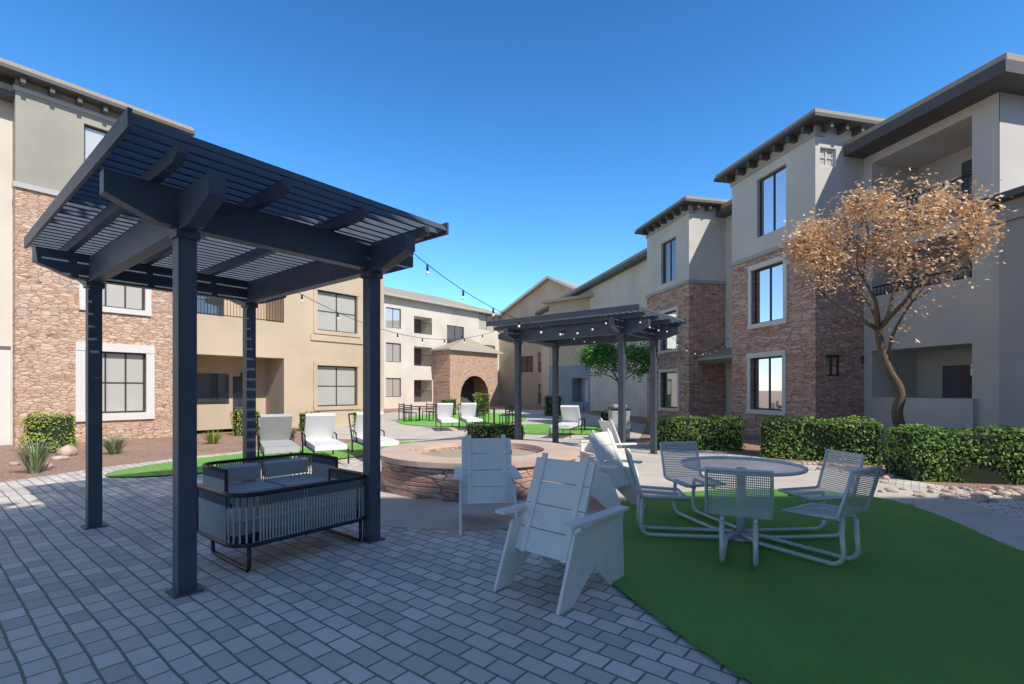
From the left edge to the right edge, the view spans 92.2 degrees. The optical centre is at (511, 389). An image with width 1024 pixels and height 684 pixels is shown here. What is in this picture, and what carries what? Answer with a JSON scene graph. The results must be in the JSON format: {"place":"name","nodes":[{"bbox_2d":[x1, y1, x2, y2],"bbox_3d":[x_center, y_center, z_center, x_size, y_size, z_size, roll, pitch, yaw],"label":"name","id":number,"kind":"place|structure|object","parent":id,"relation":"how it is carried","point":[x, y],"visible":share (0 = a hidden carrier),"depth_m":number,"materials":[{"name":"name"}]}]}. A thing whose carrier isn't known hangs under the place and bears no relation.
{"place":"outdoors","nodes":[
{"label":"outdoors","id":0,"kind":"place"},
{"bbox_2d":[333,410,645,438],"bbox_3d":[-1.500,1.544,26.750,15.000,0.001,22.500,0,0,0],"label":"plaza concrete","id":1,"kind":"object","parent":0,"point":[392,427],"visible":0.4,"depth_m":19.27,"materials":[{"name":"beige concrete"}]},
{"bbox_2d":[351,409,362,426],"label":"box shrub","id":2,"kind":"object","parent":1,"relation":"on","point":[354,417],"visible":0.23,"depth_m":20.71,"materials":[{"name":"green plant"}]},
{"bbox_2d":[435,403,458,430],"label":"lounge chair","id":3,"kind":"object","parent":1,"relation":"on","point":[444,414],"visible":1,"depth_m":19.59,"materials":[{"name":"white fabric"}]},
{"bbox_2d":[440,398,456,414],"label":"box shrub","id":4,"kind":"object","parent":1,"relation":"on","point":[452,400],"visible":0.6,"depth_m":30.10,"materials":[{"name":"green plant"}]},
{"bbox_2d":[397,413,526,426],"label":"lawn turf","id":5,"kind":"structure","parent":1,"relation":"on","point":[430,422],"depth_m":24.57,"materials":[{"name":"green plant"}]},
{"bbox_2d":[398,403,436,421],"bbox_3d":[-4.600,1.100,24.500,1.853,0.880,1.853,0,0,-25],"label":"patio dining set","id":6,"kind":"object","parent":5,"relation":"on","point":[408,412],"visible":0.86,"depth_m":24.52,"materials":[{"name":"grey metal"}]},
{"bbox_2d":[472,392,490,412],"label":"box shrub","id":7,"kind":"object","parent":5,"relation":"on","point":[482,399],"visible":0.78,"depth_m":32.55,"materials":[{"name":"green plant"}]},
{"bbox_2d":[472,404,514,424],"bbox_3d":[-0.800,1.100,22.000,1.853,0.880,1.853,0,0,5],"label":"patio dining set","id":8,"kind":"object","parent":5,"relation":"on","point":[510,409],"visible":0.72,"depth_m":21.97,"materials":[{"name":"grey metal"}]},
{"bbox_2d":[457,403,482,428],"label":"lounge chair","id":9,"kind":"object","parent":1,"relation":"on","point":[467,413],"visible":0.84,"depth_m":20.00,"materials":[{"name":"white fabric"}]},
{"bbox_2d":[543,395,563,415],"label":"box shrub","id":10,"kind":"object","parent":1,"relation":"on","point":[548,406],"visible":0.71,"depth_m":29.55,"materials":[{"name":"green plant"}]},
{"bbox_2d":[522,424,631,433],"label":"lawn turf","id":11,"kind":"structure","parent":1,"relation":"on","point":[536,428],"depth_m":18.97,"materials":[{"name":"green plant"}]},
{"bbox_2d":[549,405,583,437],"bbox_3d":[1.866,1.010,16.506,0.696,0.980,2.136,0,0,20],"label":"lounge chair","id":12,"kind":"object","parent":11,"relation":"on","point":[571,418],"visible":0.98,"depth_m":16.80,"materials":[{"name":"white fabric"}]},
{"bbox_2d":[573,407,608,430],"bbox_3d":[3.256,1.100,18.570,1.904,0.880,2.093,0,0,0],"label":"cafe set","id":13,"kind":"object","parent":11,"relation":"on","point":[601,412],"visible":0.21,"depth_m":18.53,"materials":[{"name":"grey metal"}]},
{"bbox_2d":[603,409,607,420],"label":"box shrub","id":14,"kind":"object","parent":1,"relation":"on","point":[605,415],"visible":0.06,"depth_m":20.10,"materials":[{"name":"green plant"}]},
{"bbox_2d":[574,341,662,383],"bbox_3d":[4.669,-0.452,22.187,3.894,4.020,3.521,0,0,0],"label":"green tree","id":15,"kind":"object","parent":1,"relation":"on","point":[597,354],"visible":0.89,"depth_m":21.79,"materials":[{"name":"green plant"}]},
{"bbox_2d":[0,439,1023,683],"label":"plaza paving","id":16,"kind":"structure","parent":0,"point":[100,605],"depth_m":3.47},
{"bbox_2d":[24,107,448,598],"bbox_3d":[-3.090,-0.087,5.335,4.102,3.275,2.685,0,0,39],"label":"pergola","id":17,"kind":"object","parent":16,"relation":"on","point":[186,220],"visible":0.96,"depth_m":4.50,"materials":[{"name":"metal"}]},
{"bbox_2d":[413,253,609,335],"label":"string lights","id":18,"kind":"object","parent":17,"relation":"hanging from","point":[427,273],"visible":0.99,"depth_m":6.78,"materials":[{"name":"black plastic"}]},
{"bbox_2d":[105,441,414,476],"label":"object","id":19,"kind":"object","parent":16,"relation":"on","point":[165,468],"visible":0.44,"depth_m":10.63,"materials":[{"name":"green plant"}]},
{"bbox_2d":[257,414,301,460],"bbox_3d":[-4.950,1.010,10.413,0.696,0.980,2.136,0,0,-30],"label":"lounge chair","id":20,"kind":"object","parent":19,"relation":"on","point":[275,435],"visible":0.81,"depth_m":10.64,"materials":[{"name":"white fabric"}]},
{"bbox_2d":[300,413,348,463],"bbox_3d":[-4.150,1.010,10.813,0.696,0.980,2.136,0,0,-30],"label":"lounge chair","id":21,"kind":"object","parent":19,"relation":"on","point":[318,431],"visible":0.91,"depth_m":11.05,"materials":[{"name":"white fabric"}]},
{"bbox_2d":[348,412,398,451],"bbox_3d":[-3.250,1.010,11.513,0.696,0.980,2.136,0,0,-30],"label":"lounge chair","id":22,"kind":"object","parent":19,"relation":"on","point":[357,437],"visible":0.54,"depth_m":11.68,"materials":[{"name":"white fabric"}]},
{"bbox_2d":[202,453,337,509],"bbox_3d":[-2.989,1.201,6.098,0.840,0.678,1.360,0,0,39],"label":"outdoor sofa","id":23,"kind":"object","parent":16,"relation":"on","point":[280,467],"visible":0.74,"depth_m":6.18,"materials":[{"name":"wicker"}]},
{"bbox_2d":[197,466,365,571],"bbox_3d":[-2.161,1.201,4.802,0.840,0.678,1.360,0,0,39],"label":"outdoor sofa","id":24,"kind":"object","parent":16,"relation":"on","point":[249,520],"visible":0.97,"depth_m":4.42,"materials":[{"name":"metal"}]},
{"bbox_2d":[348,463,623,528],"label":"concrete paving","id":25,"kind":"structure","parent":16,"relation":"on","point":[400,511],"depth_m":6.16,"materials":[{"name":"grey concrete"}]},
{"bbox_2d":[380,440,578,501],"bbox_3d":[-0.550,1.240,8.400,3.340,0.620,3.340,0,0,0],"label":"fire pit","id":26,"kind":"object","parent":25,"relation":"on","point":[421,470],"visible":0.59,"depth_m":7.21,"materials":[{"name":"stone"}]},
{"bbox_2d":[454,434,521,535],"bbox_3d":[-0.295,1.031,5.701,0.740,1.022,0.898,0,0,-6],"label":"adirondack chair","id":27,"kind":"object","parent":25,"relation":"on","point":[491,480],"visible":0.98,"depth_m":5.59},
{"bbox_2d":[567,428,645,514],"bbox_3d":[1.218,1.031,6.518,0.898,1.022,0.740,0,0,40],"label":"adirondack chair","id":28,"kind":"object","parent":25,"relation":"on","point":[612,474],"visible":0.72,"depth_m":6.40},
{"bbox_2d":[464,421,524,439],"bbox_3d":[-0.482,1.252,14.643,1.828,0.661,0.992,0,0,-21],"label":"box shrub","id":29,"kind":"object","parent":16,"relation":"on","point":[495,430],"visible":0.65,"depth_m":14.30,"materials":[{"name":"green plant"}]},
{"bbox_2d":[493,453,628,614],"bbox_3d":[0.387,1.031,3.913,0.740,1.022,0.898,0,0,42],"label":"adirondack chair","id":30,"kind":"object","parent":16,"relation":"on","point":[551,532],"visible":0.99,"depth_m":3.83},
{"bbox_2d":[487,304,685,453],"bbox_3d":[1.795,-0.087,12.205,4.102,3.275,2.685,0,0,39],"label":"pergola","id":31,"kind":"object","parent":16,"relation":"on","point":[622,326],"visible":0.94,"depth_m":11.77,"materials":[{"name":"metal"}]},
{"bbox_2d":[299,293,505,344],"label":"string lights","id":32,"kind":"object","parent":31,"relation":"attached to","point":[302,295],"visible":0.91,"depth_m":9.12,"materials":[{"name":"black plastic"}]},
{"bbox_2d":[673,338,728,354],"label":"string lights","id":33,"kind":"object","parent":31,"relation":"hanging from","point":[696,350],"visible":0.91,"depth_m":14.74,"materials":[{"name":"black plastic"}]},
{"bbox_2d":[649,415,747,450],"bbox_3d":[4.870,1.117,13.092,2.415,0.948,1.220,0,0,8],"label":"hedge","id":34,"kind":"object","parent":16,"relation":"on","point":[716,434],"visible":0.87,"depth_m":12.64,"materials":[{"name":"green plant"}]},
{"bbox_2d":[576,452,1023,550],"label":"concrete path","id":35,"kind":"structure","parent":16,"relation":"on","point":[1003,528],"depth_m":7.14,"materials":[{"name":"beige concrete"}]},
{"bbox_2d":[579,418,638,475],"bbox_3d":[1.768,1.031,9.013,0.898,1.022,0.740,0,0,-15],"label":"adirondack chair","id":36,"kind":"object","parent":35,"relation":"on","point":[586,449],"visible":0.41,"depth_m":8.88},
{"bbox_2d":[595,489,1023,683],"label":"lawn turf","id":37,"kind":"structure","parent":16,"relation":"on","point":[910,594],"depth_m":3.65,"materials":[{"name":"green plant"}]},
{"bbox_2d":[624,441,882,567],"bbox_3d":[2.301,1.084,4.977,2.306,0.873,2.125,0,0,36],"label":"picnic table","id":38,"kind":"object","parent":37,"relation":"on","point":[741,513],"visible":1,"depth_m":4.92,"materials":[{"name":"silver metal"}]},
{"bbox_2d":[802,461,894,482],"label":"river rocks","id":39,"kind":"object","parent":16,"relation":"on","point":[887,476],"visible":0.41,"depth_m":9.38,"materials":[{"name":"beige stone"}]},
{"bbox_2d":[878,485,1023,505],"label":"river rocks","id":40,"kind":"object","parent":16,"relation":"on","point":[985,494],"visible":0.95,"depth_m":7.23,"materials":[{"name":"beige stone"}]},
{"bbox_2d":[0,405,1023,497],"bbox_3d":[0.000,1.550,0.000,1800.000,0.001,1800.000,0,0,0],"label":"gravel ground","id":41,"kind":"structure","parent":0,"point":[132,451],"depth_m":12.43,"materials":[{"name":"brown gravel"}]},
{"bbox_2d":[3,435,62,473],"bbox_3d":[-8.908,1.176,9.225,0.888,0.747,0.928,0,0,0],"label":"desert tuft","id":42,"kind":"object","parent":41,"relation":"on","point":[33,462],"visible":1,"depth_m":9.13,"materials":[{"name":"green plant"}]},
{"bbox_2d":[9,445,77,468],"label":"rocks","id":43,"kind":"object","parent":41,"relation":"on","point":[67,451],"visible":0.63,"depth_m":11.45,"materials":[{"name":"beige stone"}]},
{"bbox_2d":[17,411,78,454],"bbox_3d":[-11.478,1.047,12.260,1.108,1.077,1.066,0,0,-33],"label":"box shrub","id":44,"kind":"object","parent":41,"relation":"on","point":[59,430],"visible":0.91,"depth_m":12.03,"materials":[{"name":"green plant"}]},
{"bbox_2d":[102,431,138,454],"bbox_3d":[-9.575,1.275,11.908,1.009,0.549,0.982,0,0,22],"label":"desert tuft","id":45,"kind":"object","parent":41,"relation":"on","point":[113,445],"visible":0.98,"depth_m":11.83,"materials":[{"name":"green plant"}]},
{"bbox_2d":[0,58,383,446],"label":"building","id":46,"kind":"structure","parent":41,"relation":"on","point":[309,352],"depth_m":15.21,"materials":[{"name":"beige paint"}]},
{"bbox_2d":[198,429,226,443],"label":"desert tuft","id":47,"kind":"object","parent":41,"relation":"on","point":[212,437],"visible":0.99,"depth_m":14.12,"materials":[{"name":"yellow plant"}]},
{"bbox_2d":[230,408,259,435],"bbox_3d":[-9.228,1.098,17.014,0.970,0.958,0.886,0,0,-43],"label":"box shrub","id":48,"kind":"object","parent":41,"relation":"on","point":[237,428],"visible":0.46,"depth_m":16.69,"materials":[{"name":"green plant"}]},
{"bbox_2d":[291,424,302,436],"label":"desert tuft","id":49,"kind":"object","parent":41,"relation":"on","point":[294,431],"visible":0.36,"depth_m":15.98,"materials":[{"name":"green plant"}]},
{"bbox_2d":[298,411,318,430],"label":"box shrub","id":50,"kind":"object","parent":41,"relation":"on","point":[303,420],"visible":0.23,"depth_m":18.62,"materials":[{"name":"green plant"}]},
{"bbox_2d":[384,276,593,410],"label":"building","id":51,"kind":"structure","parent":41,"relation":"on","point":[433,368],"depth_m":44.97,"materials":[{"name":"beige paint"}]},
{"bbox_2d":[608,404,630,439],"bbox_3d":[3.300,0.990,15.200,0.600,1.080,0.600,0,0,0],"label":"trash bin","id":52,"kind":"object","parent":41,"relation":"on","point":[613,413],"visible":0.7,"depth_m":14.93,"materials":[{"name":"grey metal"}]},
{"bbox_2d":[709,413,743,437],"bbox_3d":[7.038,1.142,16.206,1.111,0.892,0.889,0,0,10],"label":"box shrub","id":53,"kind":"object","parent":41,"relation":"on","point":[717,417],"visible":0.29,"depth_m":16.02,"materials":[{"name":"green plant"}]},
{"bbox_2d":[535,52,1023,443],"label":"building","id":54,"kind":"structure","parent":41,"relation":"on","point":[709,272],"depth_m":14.78,"materials":[{"name":"beige paint"}]},
{"bbox_2d":[759,414,885,465],"bbox_3d":[6.906,1.070,11.098,2.470,1.035,1.235,0,0,36],"label":"hedge","id":55,"kind":"object","parent":41,"relation":"on","point":[802,439],"visible":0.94,"depth_m":10.75,"materials":[{"name":"green plant"}]},
{"bbox_2d":[766,166,1017,428],"bbox_3d":[7.752,-1.627,10.595,4.188,6.383,4.173,0,0,0],"label":"golden tree","id":56,"kind":"object","parent":41,"relation":"on","point":[806,240],"visible":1,"depth_m":10.19,"materials":[{"name":"orange plant"}]},
{"bbox_2d":[883,423,1023,485],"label":"hedge","id":57,"kind":"object","parent":41,"relation":"on","point":[926,453],"visible":1,"depth_m":8.25,"materials":[{"name":"green plant"}]},
{"bbox_2d":[0,0,1023,312],"label":"sky","id":58,"kind":"structure","parent":0,"point":[544,134],"materials":[{"name":"blue"}]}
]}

